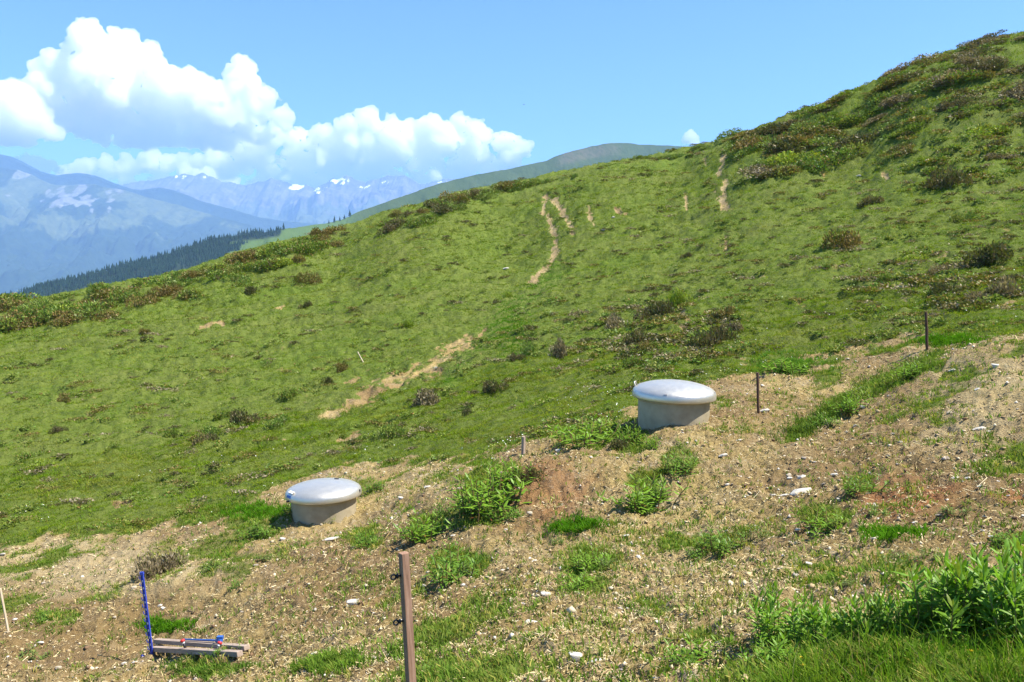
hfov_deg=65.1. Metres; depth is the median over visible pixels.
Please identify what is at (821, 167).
dwarf shrub
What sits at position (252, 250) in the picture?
dwarf shrub
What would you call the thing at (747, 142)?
dwarf shrub
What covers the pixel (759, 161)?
dwarf shrub
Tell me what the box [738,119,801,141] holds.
dwarf shrub
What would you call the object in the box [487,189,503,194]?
dwarf shrub
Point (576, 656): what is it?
stone
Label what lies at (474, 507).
weed clump
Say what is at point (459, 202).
dwarf shrub
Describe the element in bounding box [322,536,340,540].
stone
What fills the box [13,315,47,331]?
dwarf shrub
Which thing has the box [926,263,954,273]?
dwarf shrub
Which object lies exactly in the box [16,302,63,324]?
dwarf shrub
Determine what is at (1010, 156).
dwarf shrub
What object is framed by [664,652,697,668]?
weed clump
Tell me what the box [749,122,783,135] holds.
dwarf shrub
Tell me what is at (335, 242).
dwarf shrub
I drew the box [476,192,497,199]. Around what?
dwarf shrub
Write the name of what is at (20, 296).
dwarf shrub
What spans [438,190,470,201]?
dwarf shrub
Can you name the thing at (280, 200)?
mountain
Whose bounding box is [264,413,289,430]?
dwarf shrub
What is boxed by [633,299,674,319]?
dwarf shrub
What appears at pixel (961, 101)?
dwarf shrub
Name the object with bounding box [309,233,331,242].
dwarf shrub
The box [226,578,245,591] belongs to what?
weed clump
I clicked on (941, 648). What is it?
meadow grass
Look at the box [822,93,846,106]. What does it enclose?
dwarf shrub
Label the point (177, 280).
dwarf shrub
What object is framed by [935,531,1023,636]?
weed clump
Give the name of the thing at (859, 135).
dwarf shrub
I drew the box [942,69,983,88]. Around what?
dwarf shrub
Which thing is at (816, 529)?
weed clump
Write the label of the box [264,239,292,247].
dwarf shrub
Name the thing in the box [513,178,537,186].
dwarf shrub
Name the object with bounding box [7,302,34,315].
dwarf shrub
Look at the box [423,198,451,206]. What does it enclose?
dwarf shrub
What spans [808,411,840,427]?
weed clump
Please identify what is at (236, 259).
dwarf shrub
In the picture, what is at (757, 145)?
dwarf shrub
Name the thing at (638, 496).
weed clump
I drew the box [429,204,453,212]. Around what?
dwarf shrub
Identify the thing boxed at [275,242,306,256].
dwarf shrub
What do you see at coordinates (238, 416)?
dwarf shrub
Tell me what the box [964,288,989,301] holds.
dwarf shrub
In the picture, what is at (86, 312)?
dwarf shrub
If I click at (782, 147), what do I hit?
dwarf shrub
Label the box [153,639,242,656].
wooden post
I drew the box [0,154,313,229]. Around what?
massif mountain
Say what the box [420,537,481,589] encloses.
weed clump
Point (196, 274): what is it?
dwarf shrub
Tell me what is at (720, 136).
dwarf shrub
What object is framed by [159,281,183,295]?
dwarf shrub
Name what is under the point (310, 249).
dwarf shrub
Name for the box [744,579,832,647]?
weed clump
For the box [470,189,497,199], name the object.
dwarf shrub
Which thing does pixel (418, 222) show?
dwarf shrub
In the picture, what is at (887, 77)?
dwarf shrub
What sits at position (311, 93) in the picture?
sky
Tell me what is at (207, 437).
dwarf shrub
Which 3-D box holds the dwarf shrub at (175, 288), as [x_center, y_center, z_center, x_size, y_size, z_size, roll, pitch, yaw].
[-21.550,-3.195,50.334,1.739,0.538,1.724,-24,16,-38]
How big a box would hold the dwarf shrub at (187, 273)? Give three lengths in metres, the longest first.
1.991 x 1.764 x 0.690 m
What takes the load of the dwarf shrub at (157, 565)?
on the ground at (554, 483)
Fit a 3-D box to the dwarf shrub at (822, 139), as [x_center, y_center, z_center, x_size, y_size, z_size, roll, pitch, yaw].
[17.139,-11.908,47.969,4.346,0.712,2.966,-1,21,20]
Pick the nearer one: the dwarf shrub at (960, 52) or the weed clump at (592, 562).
the weed clump at (592, 562)
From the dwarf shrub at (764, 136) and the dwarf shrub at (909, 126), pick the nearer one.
the dwarf shrub at (909, 126)
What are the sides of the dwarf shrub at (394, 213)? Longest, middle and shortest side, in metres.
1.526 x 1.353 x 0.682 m
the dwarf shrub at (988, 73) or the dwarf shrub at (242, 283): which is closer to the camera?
the dwarf shrub at (988, 73)
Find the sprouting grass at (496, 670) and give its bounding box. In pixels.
[0,324,1023,681]
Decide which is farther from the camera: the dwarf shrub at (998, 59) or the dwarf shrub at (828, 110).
the dwarf shrub at (828, 110)
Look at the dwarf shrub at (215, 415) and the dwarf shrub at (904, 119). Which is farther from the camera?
the dwarf shrub at (904, 119)
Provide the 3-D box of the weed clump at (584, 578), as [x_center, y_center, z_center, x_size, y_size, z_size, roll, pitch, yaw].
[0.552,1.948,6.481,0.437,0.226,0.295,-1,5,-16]
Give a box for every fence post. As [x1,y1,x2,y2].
[138,571,153,656]
[390,551,415,681]
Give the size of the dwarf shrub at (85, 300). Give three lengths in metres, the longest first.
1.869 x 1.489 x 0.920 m
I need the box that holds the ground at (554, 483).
[0,31,1023,681]
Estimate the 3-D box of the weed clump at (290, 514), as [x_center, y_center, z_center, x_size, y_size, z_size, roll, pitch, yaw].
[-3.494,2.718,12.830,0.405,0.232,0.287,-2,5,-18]
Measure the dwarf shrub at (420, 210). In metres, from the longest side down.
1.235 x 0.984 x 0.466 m
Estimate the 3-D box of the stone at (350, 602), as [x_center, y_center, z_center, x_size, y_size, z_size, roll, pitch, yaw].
[-1.595,2.624,8.045,0.125,0.086,0.114,0,5,3]
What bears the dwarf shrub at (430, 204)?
on the ground at (554, 483)
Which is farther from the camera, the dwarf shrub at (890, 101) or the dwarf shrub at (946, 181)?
the dwarf shrub at (890, 101)
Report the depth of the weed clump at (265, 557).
10.92 m
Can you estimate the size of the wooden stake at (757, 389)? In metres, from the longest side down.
0.901 x 0.048 x 0.047 m
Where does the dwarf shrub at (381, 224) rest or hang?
on the ground at (554, 483)
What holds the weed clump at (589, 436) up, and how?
on the ground at (554, 483)
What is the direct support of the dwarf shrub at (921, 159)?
on the ground at (554, 483)
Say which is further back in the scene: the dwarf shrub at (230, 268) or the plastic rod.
the dwarf shrub at (230, 268)
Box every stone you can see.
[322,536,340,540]
[346,599,357,605]
[569,652,581,662]
[790,487,810,495]
[972,426,985,429]
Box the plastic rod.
[184,635,223,641]
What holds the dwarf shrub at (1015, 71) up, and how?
on the ground at (554, 483)
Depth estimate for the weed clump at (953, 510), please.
6.42 m
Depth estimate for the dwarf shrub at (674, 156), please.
61.09 m
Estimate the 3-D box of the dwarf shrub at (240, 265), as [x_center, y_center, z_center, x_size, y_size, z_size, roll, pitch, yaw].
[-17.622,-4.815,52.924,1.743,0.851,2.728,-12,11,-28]
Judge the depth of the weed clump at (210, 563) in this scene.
11.02 m
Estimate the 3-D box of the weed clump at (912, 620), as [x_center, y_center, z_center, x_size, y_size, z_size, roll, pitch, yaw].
[1.661,1.169,3.329,0.297,0.317,0.262,-1,5,-8]
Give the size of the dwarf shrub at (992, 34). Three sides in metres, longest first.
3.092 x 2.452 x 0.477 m
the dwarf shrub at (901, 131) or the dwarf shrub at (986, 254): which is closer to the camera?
the dwarf shrub at (986, 254)
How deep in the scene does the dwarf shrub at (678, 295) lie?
26.26 m
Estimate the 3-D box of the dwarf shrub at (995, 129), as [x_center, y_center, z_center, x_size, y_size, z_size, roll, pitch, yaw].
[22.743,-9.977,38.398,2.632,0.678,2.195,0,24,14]
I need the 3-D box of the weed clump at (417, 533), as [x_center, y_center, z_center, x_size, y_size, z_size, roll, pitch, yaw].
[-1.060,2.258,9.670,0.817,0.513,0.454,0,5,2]
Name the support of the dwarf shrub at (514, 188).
on the ground at (554, 483)
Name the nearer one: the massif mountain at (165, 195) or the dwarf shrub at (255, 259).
the dwarf shrub at (255, 259)
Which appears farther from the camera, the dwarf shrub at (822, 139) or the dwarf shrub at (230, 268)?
the dwarf shrub at (230, 268)
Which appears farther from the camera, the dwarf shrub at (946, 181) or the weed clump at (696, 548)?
the dwarf shrub at (946, 181)
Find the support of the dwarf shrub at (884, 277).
on the ground at (554, 483)
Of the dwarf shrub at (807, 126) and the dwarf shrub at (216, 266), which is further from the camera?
the dwarf shrub at (216, 266)
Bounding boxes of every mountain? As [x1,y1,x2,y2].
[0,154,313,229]
[121,172,459,223]
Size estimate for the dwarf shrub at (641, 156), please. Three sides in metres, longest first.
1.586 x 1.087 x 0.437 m
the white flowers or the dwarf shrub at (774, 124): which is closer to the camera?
the white flowers
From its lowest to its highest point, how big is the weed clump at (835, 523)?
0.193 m
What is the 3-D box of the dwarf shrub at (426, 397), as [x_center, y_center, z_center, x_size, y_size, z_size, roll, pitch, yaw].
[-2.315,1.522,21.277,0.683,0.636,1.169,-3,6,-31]
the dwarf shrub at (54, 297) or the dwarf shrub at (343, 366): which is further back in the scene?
the dwarf shrub at (54, 297)
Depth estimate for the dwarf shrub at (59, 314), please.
45.78 m
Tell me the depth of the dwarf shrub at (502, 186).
62.05 m
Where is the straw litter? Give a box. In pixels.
[0,298,1023,681]
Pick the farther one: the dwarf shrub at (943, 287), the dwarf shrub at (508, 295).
the dwarf shrub at (508, 295)
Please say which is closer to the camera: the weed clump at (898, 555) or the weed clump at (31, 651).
the weed clump at (898, 555)
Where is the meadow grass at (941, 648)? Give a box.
[606,601,1023,681]
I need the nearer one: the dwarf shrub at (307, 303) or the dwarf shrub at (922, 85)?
the dwarf shrub at (307, 303)
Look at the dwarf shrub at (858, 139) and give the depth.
45.56 m
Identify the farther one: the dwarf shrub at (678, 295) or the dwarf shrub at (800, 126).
the dwarf shrub at (800, 126)
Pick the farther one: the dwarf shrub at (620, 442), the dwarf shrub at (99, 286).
the dwarf shrub at (99, 286)
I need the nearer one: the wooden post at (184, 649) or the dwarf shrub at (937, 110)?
the wooden post at (184, 649)
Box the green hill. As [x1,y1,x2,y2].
[32,143,684,296]
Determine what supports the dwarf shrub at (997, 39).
on the ground at (554, 483)
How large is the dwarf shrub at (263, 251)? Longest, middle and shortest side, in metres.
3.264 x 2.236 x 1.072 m
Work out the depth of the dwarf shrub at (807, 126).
49.61 m
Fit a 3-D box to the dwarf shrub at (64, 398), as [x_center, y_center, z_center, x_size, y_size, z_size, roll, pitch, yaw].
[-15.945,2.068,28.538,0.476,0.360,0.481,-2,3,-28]
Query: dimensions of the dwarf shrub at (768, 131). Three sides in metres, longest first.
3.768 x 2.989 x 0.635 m
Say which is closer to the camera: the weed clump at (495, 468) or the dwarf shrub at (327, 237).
the weed clump at (495, 468)
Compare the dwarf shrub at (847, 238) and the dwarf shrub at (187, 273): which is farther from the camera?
the dwarf shrub at (187, 273)
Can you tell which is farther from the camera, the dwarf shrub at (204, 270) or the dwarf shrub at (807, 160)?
the dwarf shrub at (204, 270)
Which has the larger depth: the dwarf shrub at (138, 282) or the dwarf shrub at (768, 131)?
the dwarf shrub at (138, 282)
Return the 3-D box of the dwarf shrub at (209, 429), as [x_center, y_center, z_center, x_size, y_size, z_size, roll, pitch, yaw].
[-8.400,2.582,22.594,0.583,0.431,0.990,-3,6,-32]
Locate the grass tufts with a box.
[120,288,1003,681]
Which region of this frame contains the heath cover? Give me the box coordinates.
[0,31,1023,532]
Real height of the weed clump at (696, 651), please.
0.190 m
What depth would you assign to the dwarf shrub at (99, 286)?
54.48 m
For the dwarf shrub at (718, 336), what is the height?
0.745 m
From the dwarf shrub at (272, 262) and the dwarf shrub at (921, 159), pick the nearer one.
the dwarf shrub at (921, 159)
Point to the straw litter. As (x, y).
(526, 600)
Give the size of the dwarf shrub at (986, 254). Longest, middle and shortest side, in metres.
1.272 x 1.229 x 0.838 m
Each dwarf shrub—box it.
[0,291,44,302]
[0,297,29,312]
[0,315,25,330]
[1,308,43,324]
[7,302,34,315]
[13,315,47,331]
[14,450,54,460]
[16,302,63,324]
[23,457,54,470]
[26,298,53,307]
[45,300,85,322]
[47,312,86,327]
[48,291,84,300]
[48,426,68,434]
[52,306,81,320]
[57,394,70,402]
[60,302,83,310]
[70,302,109,318]
[77,297,98,303]
[77,298,115,316]
[86,281,111,293]
[89,285,139,298]
[89,296,109,301]
[90,308,120,321]
[92,300,117,312]
[104,442,118,453]
[106,288,140,302]
[124,293,161,307]
[130,548,186,582]
[131,274,163,286]
[138,327,150,334]
[140,335,153,340]
[142,275,167,286]
[144,283,173,298]
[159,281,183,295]
[162,270,191,287]
[163,427,179,437]
[165,284,182,293]
[166,269,183,277]
[170,289,192,300]
[177,270,196,279]
[177,288,200,298]
[186,276,204,285]
[190,268,206,280]
[192,431,221,446]
[198,262,234,276]
[202,425,221,435]
[204,262,226,273]
[207,269,243,281]
[213,409,231,419]
[223,250,254,263]
[223,273,252,281]
[224,264,246,273]
[228,252,254,263]
[228,280,251,287]
[229,251,261,261]
[229,407,261,424]
[234,262,256,271]
[240,258,259,263]
[242,248,256,253]
[244,285,260,295]
[250,257,279,270]
[254,242,284,256]
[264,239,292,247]
[264,246,286,255]
[264,257,282,269]
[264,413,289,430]
[269,256,293,267]
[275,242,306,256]
[278,387,298,400]
[283,240,330,255]
[291,239,311,251]
[291,253,305,262]
[292,234,321,241]
[292,270,322,287]
[295,239,317,250]
[298,300,312,308]
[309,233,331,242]
[310,226,332,236]
[316,224,345,235]
[320,376,333,384]
[330,240,344,246]
[336,361,347,372]
[371,422,406,439]
[376,220,389,226]
[376,221,407,233]
[385,216,407,226]
[387,209,401,217]
[397,210,416,217]
[398,319,414,327]
[405,216,429,226]
[411,387,440,407]
[417,207,429,213]
[417,212,438,219]
[422,219,438,224]
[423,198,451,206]
[423,199,437,206]
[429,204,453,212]
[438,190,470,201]
[448,202,467,210]
[453,200,466,204]
[461,407,471,415]
[464,188,490,196]
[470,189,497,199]
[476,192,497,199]
[481,378,509,395]
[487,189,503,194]
[492,180,514,190]
[502,181,525,192]
[503,292,513,297]
[506,352,526,361]
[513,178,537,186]
[513,464,543,484]
[520,340,537,354]
[537,177,553,184]
[547,336,567,359]
[567,173,577,177]
[604,313,627,330]
[608,438,629,450]
[622,327,651,343]
[623,355,643,368]
[632,155,650,158]
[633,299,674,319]
[639,340,656,352]
[663,153,683,158]
[666,288,695,307]
[680,251,691,257]
[689,143,704,150]
[689,322,738,347]
[711,127,747,141]
[711,305,736,318]
[720,140,734,153]
[721,320,743,331]
[722,128,757,142]
[727,145,756,160]
[729,133,769,150]
[730,142,763,154]
[736,163,790,178]
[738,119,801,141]
[738,134,776,145]
[744,158,777,166]
[749,117,812,135]
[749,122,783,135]
[758,168,795,178]
[761,133,805,155]
[762,134,836,146]
[764,150,824,165]
[768,132,822,147]
[771,146,812,153]
[771,159,829,178]
[771,164,800,175]
[788,119,835,133]
[789,152,842,168]
[793,119,819,132]
[794,102,830,117]
[797,120,852,137]
[805,111,827,119]
[809,107,833,114]
[814,112,861,128]
[816,140,872,161]
[818,111,863,127]
[820,228,863,249]
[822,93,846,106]
[825,129,877,153]
[827,86,863,102]
[833,131,879,149]
[842,106,876,124]
[856,194,883,208]
[861,113,887,127]
[863,103,879,116]
[864,73,906,100]
[868,91,900,109]
[870,87,903,102]
[874,272,891,281]
[875,69,924,89]
[875,71,908,86]
[877,92,914,110]
[878,111,925,131]
[880,61,911,78]
[886,141,913,156]
[888,128,909,138]
[889,119,927,137]
[895,253,928,262]
[908,48,958,64]
[909,155,930,168]
[910,73,950,93]
[925,68,964,87]
[925,164,972,188]
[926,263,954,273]
[927,281,964,295]
[932,54,952,62]
[932,103,966,111]
[933,96,974,110]
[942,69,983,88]
[945,46,1003,61]
[947,211,974,223]
[951,49,974,55]
[951,103,983,115]
[954,40,1000,51]
[954,54,1006,65]
[956,36,994,46]
[958,35,1008,50]
[958,124,1013,138]
[958,240,1013,267]
[959,29,1007,47]
[961,57,1008,71]
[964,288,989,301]
[967,96,989,103]
[968,69,996,77]
[972,61,1014,69]
[976,98,1008,106]
[983,35,1009,42]
[983,153,1023,159]
[985,274,1020,298]
[990,38,1023,45]
[998,82,1023,95]
[999,85,1023,100]
[1004,64,1023,74]
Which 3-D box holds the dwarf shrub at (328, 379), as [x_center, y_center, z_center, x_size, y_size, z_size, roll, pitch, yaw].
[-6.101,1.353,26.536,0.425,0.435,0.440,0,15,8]
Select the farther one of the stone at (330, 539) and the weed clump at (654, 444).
the stone at (330, 539)
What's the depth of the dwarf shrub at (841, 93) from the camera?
52.75 m
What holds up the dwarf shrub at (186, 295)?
on the ground at (554, 483)
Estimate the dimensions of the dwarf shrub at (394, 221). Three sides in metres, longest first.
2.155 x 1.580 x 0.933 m
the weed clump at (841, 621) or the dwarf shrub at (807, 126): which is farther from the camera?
the dwarf shrub at (807, 126)
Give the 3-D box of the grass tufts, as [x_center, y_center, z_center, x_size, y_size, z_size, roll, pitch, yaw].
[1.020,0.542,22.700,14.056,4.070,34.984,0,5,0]
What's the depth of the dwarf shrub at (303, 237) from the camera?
58.69 m
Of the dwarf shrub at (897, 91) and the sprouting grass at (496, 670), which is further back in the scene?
the dwarf shrub at (897, 91)
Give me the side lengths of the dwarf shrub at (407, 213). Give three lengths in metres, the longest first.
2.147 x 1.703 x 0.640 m
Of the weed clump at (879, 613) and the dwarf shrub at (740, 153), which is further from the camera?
the dwarf shrub at (740, 153)
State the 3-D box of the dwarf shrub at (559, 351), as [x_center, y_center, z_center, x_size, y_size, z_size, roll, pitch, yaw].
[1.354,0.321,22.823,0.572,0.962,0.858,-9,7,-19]
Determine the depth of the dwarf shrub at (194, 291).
47.41 m
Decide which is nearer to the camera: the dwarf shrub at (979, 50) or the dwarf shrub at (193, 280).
the dwarf shrub at (979, 50)
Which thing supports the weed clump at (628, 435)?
on the ground at (554, 483)
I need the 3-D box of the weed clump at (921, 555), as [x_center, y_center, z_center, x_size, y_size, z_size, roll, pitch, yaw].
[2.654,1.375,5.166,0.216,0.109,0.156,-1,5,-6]
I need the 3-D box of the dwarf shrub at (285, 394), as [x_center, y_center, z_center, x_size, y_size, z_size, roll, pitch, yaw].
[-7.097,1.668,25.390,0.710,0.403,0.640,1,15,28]
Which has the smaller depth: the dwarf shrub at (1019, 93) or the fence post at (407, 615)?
the fence post at (407, 615)
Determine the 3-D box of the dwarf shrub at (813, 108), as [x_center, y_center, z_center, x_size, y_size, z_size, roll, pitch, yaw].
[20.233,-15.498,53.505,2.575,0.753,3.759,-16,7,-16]
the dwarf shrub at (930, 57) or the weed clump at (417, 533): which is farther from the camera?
the dwarf shrub at (930, 57)
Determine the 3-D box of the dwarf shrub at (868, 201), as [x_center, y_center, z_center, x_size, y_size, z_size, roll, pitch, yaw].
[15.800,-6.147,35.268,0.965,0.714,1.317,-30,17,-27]
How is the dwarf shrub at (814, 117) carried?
on the ground at (554, 483)
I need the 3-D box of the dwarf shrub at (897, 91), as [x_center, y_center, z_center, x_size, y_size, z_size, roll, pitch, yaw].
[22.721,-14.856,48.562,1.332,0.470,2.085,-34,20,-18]
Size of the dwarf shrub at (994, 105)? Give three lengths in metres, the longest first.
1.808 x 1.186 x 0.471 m
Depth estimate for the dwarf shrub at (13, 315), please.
46.71 m
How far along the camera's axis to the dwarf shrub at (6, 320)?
45.90 m
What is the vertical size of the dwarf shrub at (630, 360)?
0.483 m
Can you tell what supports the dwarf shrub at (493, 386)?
on the ground at (554, 483)
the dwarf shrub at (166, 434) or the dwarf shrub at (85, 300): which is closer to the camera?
the dwarf shrub at (166, 434)
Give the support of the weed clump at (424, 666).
on the ground at (554, 483)
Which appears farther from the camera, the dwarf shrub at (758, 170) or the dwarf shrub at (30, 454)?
the dwarf shrub at (758, 170)
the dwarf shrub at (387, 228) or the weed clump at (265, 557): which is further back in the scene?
the dwarf shrub at (387, 228)
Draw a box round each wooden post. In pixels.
[153,638,249,650]
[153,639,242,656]
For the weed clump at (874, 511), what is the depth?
6.85 m
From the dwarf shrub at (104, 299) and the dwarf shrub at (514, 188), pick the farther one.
the dwarf shrub at (514, 188)
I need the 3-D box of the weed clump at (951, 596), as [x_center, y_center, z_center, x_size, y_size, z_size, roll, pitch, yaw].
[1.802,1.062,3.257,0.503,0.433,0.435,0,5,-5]
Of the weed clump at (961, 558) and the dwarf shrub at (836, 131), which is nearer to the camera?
the weed clump at (961, 558)
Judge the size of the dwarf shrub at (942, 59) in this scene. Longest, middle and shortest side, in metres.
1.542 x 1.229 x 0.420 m
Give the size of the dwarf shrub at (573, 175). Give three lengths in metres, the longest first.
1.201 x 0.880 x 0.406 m
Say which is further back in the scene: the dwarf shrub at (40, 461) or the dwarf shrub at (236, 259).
the dwarf shrub at (236, 259)
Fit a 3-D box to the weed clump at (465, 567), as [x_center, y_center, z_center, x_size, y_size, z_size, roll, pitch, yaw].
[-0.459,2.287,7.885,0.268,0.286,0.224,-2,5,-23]
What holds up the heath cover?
on the ground at (554, 483)
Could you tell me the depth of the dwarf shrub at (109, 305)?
47.60 m
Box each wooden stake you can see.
[0,588,8,631]
[521,436,525,454]
[756,372,759,413]
[924,312,928,349]
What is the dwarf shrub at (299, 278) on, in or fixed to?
on the ground at (554, 483)
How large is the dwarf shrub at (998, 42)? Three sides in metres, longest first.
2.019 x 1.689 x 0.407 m
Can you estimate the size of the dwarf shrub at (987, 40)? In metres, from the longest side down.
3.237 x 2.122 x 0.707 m
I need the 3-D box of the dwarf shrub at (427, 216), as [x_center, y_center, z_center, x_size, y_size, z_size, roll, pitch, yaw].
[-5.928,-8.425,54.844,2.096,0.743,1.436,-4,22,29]
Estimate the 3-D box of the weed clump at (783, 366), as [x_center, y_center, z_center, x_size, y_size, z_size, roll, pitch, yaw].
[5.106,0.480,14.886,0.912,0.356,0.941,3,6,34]
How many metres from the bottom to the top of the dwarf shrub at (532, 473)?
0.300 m
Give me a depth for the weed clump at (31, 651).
9.31 m
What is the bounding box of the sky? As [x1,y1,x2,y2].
[0,0,1023,187]
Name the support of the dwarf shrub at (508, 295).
on the ground at (554, 483)
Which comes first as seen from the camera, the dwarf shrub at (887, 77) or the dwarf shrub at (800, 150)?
the dwarf shrub at (800, 150)
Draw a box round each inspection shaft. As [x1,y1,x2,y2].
[285,478,361,524]
[632,379,715,430]
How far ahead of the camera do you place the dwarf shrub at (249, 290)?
46.10 m
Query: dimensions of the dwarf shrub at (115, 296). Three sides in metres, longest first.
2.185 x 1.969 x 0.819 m
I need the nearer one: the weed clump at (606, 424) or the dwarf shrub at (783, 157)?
the weed clump at (606, 424)
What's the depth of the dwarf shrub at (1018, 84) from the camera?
41.07 m
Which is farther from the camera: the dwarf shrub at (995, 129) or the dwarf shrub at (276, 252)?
the dwarf shrub at (276, 252)
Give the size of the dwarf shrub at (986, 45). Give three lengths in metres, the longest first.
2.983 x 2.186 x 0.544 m
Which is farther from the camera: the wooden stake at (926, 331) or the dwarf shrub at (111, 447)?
the dwarf shrub at (111, 447)
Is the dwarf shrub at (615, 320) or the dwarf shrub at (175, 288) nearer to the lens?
the dwarf shrub at (615, 320)
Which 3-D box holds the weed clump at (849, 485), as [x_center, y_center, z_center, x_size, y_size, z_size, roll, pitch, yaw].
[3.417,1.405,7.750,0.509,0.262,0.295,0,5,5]
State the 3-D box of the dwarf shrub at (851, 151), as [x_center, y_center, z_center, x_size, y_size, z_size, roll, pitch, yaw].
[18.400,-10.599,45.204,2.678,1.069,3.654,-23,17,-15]
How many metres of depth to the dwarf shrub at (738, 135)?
55.08 m
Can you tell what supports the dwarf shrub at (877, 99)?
on the ground at (554, 483)
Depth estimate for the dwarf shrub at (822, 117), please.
48.89 m
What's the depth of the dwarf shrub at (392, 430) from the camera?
18.35 m
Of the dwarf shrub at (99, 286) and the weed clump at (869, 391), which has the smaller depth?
the weed clump at (869, 391)
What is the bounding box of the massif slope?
[0,168,274,294]
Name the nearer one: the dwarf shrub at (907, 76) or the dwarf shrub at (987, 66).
the dwarf shrub at (987, 66)
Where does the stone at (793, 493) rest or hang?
on the ground at (554, 483)
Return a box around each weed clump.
[13,641,50,660]
[35,611,61,621]
[199,558,225,571]
[214,646,236,654]
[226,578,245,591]
[234,521,276,538]
[254,553,272,561]
[282,505,291,516]
[350,530,384,551]
[366,480,386,490]
[392,509,456,543]
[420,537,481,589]
[422,658,439,675]
[433,498,454,517]
[445,466,531,521]
[454,560,474,579]
[455,490,491,520]
[484,500,524,521]
[485,456,538,485]
[546,413,623,447]
[549,430,574,445]
[552,537,562,545]
[554,565,608,593]
[570,546,612,572]
[593,415,621,432]
[596,473,688,515]
[597,552,630,568]
[616,417,645,443]
[633,605,654,615]
[643,433,660,449]
[649,481,672,499]
[659,447,697,481]
[661,605,673,612]
[663,633,737,664]
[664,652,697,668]
[676,449,698,465]
[683,542,705,561]
[694,526,746,557]
[735,523,771,541]
[737,633,797,667]
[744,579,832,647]
[762,358,812,373]
[783,594,842,647]
[790,503,846,538]
[800,605,890,648]
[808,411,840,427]
[825,389,874,416]
[826,510,850,527]
[841,472,892,496]
[841,576,864,585]
[843,585,917,643]
[850,381,872,400]
[867,505,890,517]
[878,371,908,385]
[880,549,911,565]
[881,585,944,639]
[888,356,921,378]
[891,548,1023,643]
[903,566,964,627]
[909,547,941,561]
[932,553,1020,611]
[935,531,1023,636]
[937,501,973,516]
[974,545,1023,648]
[989,525,1023,545]
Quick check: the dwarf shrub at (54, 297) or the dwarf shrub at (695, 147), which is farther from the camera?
the dwarf shrub at (695, 147)
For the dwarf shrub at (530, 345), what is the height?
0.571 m
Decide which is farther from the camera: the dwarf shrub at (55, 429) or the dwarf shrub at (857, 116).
the dwarf shrub at (857, 116)
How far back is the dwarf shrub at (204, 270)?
53.08 m
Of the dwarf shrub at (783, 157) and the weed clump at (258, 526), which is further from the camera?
the dwarf shrub at (783, 157)
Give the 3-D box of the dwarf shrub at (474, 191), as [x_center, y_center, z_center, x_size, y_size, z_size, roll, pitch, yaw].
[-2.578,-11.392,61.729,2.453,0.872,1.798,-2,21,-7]
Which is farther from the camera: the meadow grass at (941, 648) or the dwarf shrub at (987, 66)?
the dwarf shrub at (987, 66)
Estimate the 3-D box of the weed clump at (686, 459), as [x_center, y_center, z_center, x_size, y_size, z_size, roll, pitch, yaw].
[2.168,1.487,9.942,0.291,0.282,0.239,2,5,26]
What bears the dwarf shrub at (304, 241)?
on the ground at (554, 483)
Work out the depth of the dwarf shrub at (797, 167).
43.62 m
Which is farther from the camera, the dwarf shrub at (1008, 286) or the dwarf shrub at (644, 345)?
the dwarf shrub at (644, 345)
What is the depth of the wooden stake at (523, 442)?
11.58 m
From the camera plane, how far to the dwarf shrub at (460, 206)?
57.02 m
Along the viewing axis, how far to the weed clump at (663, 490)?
9.22 m
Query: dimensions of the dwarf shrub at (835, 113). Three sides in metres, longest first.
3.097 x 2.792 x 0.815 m
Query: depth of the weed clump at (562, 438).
11.55 m
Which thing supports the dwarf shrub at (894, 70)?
on the ground at (554, 483)
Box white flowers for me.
[31,269,1020,518]
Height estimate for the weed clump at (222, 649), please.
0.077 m
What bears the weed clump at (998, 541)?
on the ground at (554, 483)
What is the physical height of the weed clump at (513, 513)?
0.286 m
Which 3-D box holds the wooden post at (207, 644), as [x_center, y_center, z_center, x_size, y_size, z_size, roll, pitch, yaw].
[-3.365,3.237,8.573,2.281,0.046,0.060,-18,-9,43]
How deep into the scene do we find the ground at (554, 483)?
17.14 m
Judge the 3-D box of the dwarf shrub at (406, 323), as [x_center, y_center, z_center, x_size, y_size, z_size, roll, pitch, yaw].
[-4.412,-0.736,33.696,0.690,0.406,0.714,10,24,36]
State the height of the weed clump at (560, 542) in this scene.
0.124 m
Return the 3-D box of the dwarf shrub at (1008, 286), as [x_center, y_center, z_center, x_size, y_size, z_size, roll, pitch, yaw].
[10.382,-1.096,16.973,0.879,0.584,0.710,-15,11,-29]
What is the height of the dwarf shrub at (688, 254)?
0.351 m
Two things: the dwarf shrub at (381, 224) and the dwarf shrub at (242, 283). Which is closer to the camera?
the dwarf shrub at (242, 283)
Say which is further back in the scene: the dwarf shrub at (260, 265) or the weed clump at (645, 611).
the dwarf shrub at (260, 265)
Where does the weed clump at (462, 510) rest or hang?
on the ground at (554, 483)
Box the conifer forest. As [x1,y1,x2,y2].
[5,227,281,297]
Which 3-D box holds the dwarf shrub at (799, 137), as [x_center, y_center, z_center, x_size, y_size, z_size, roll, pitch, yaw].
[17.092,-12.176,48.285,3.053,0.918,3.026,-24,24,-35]
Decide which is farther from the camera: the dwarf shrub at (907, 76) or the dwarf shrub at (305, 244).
the dwarf shrub at (305, 244)
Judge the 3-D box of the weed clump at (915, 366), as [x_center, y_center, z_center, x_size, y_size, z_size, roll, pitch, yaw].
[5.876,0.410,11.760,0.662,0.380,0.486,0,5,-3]
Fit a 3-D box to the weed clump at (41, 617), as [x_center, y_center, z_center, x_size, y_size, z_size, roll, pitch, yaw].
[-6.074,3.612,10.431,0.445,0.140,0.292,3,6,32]
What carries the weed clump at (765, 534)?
on the ground at (554, 483)

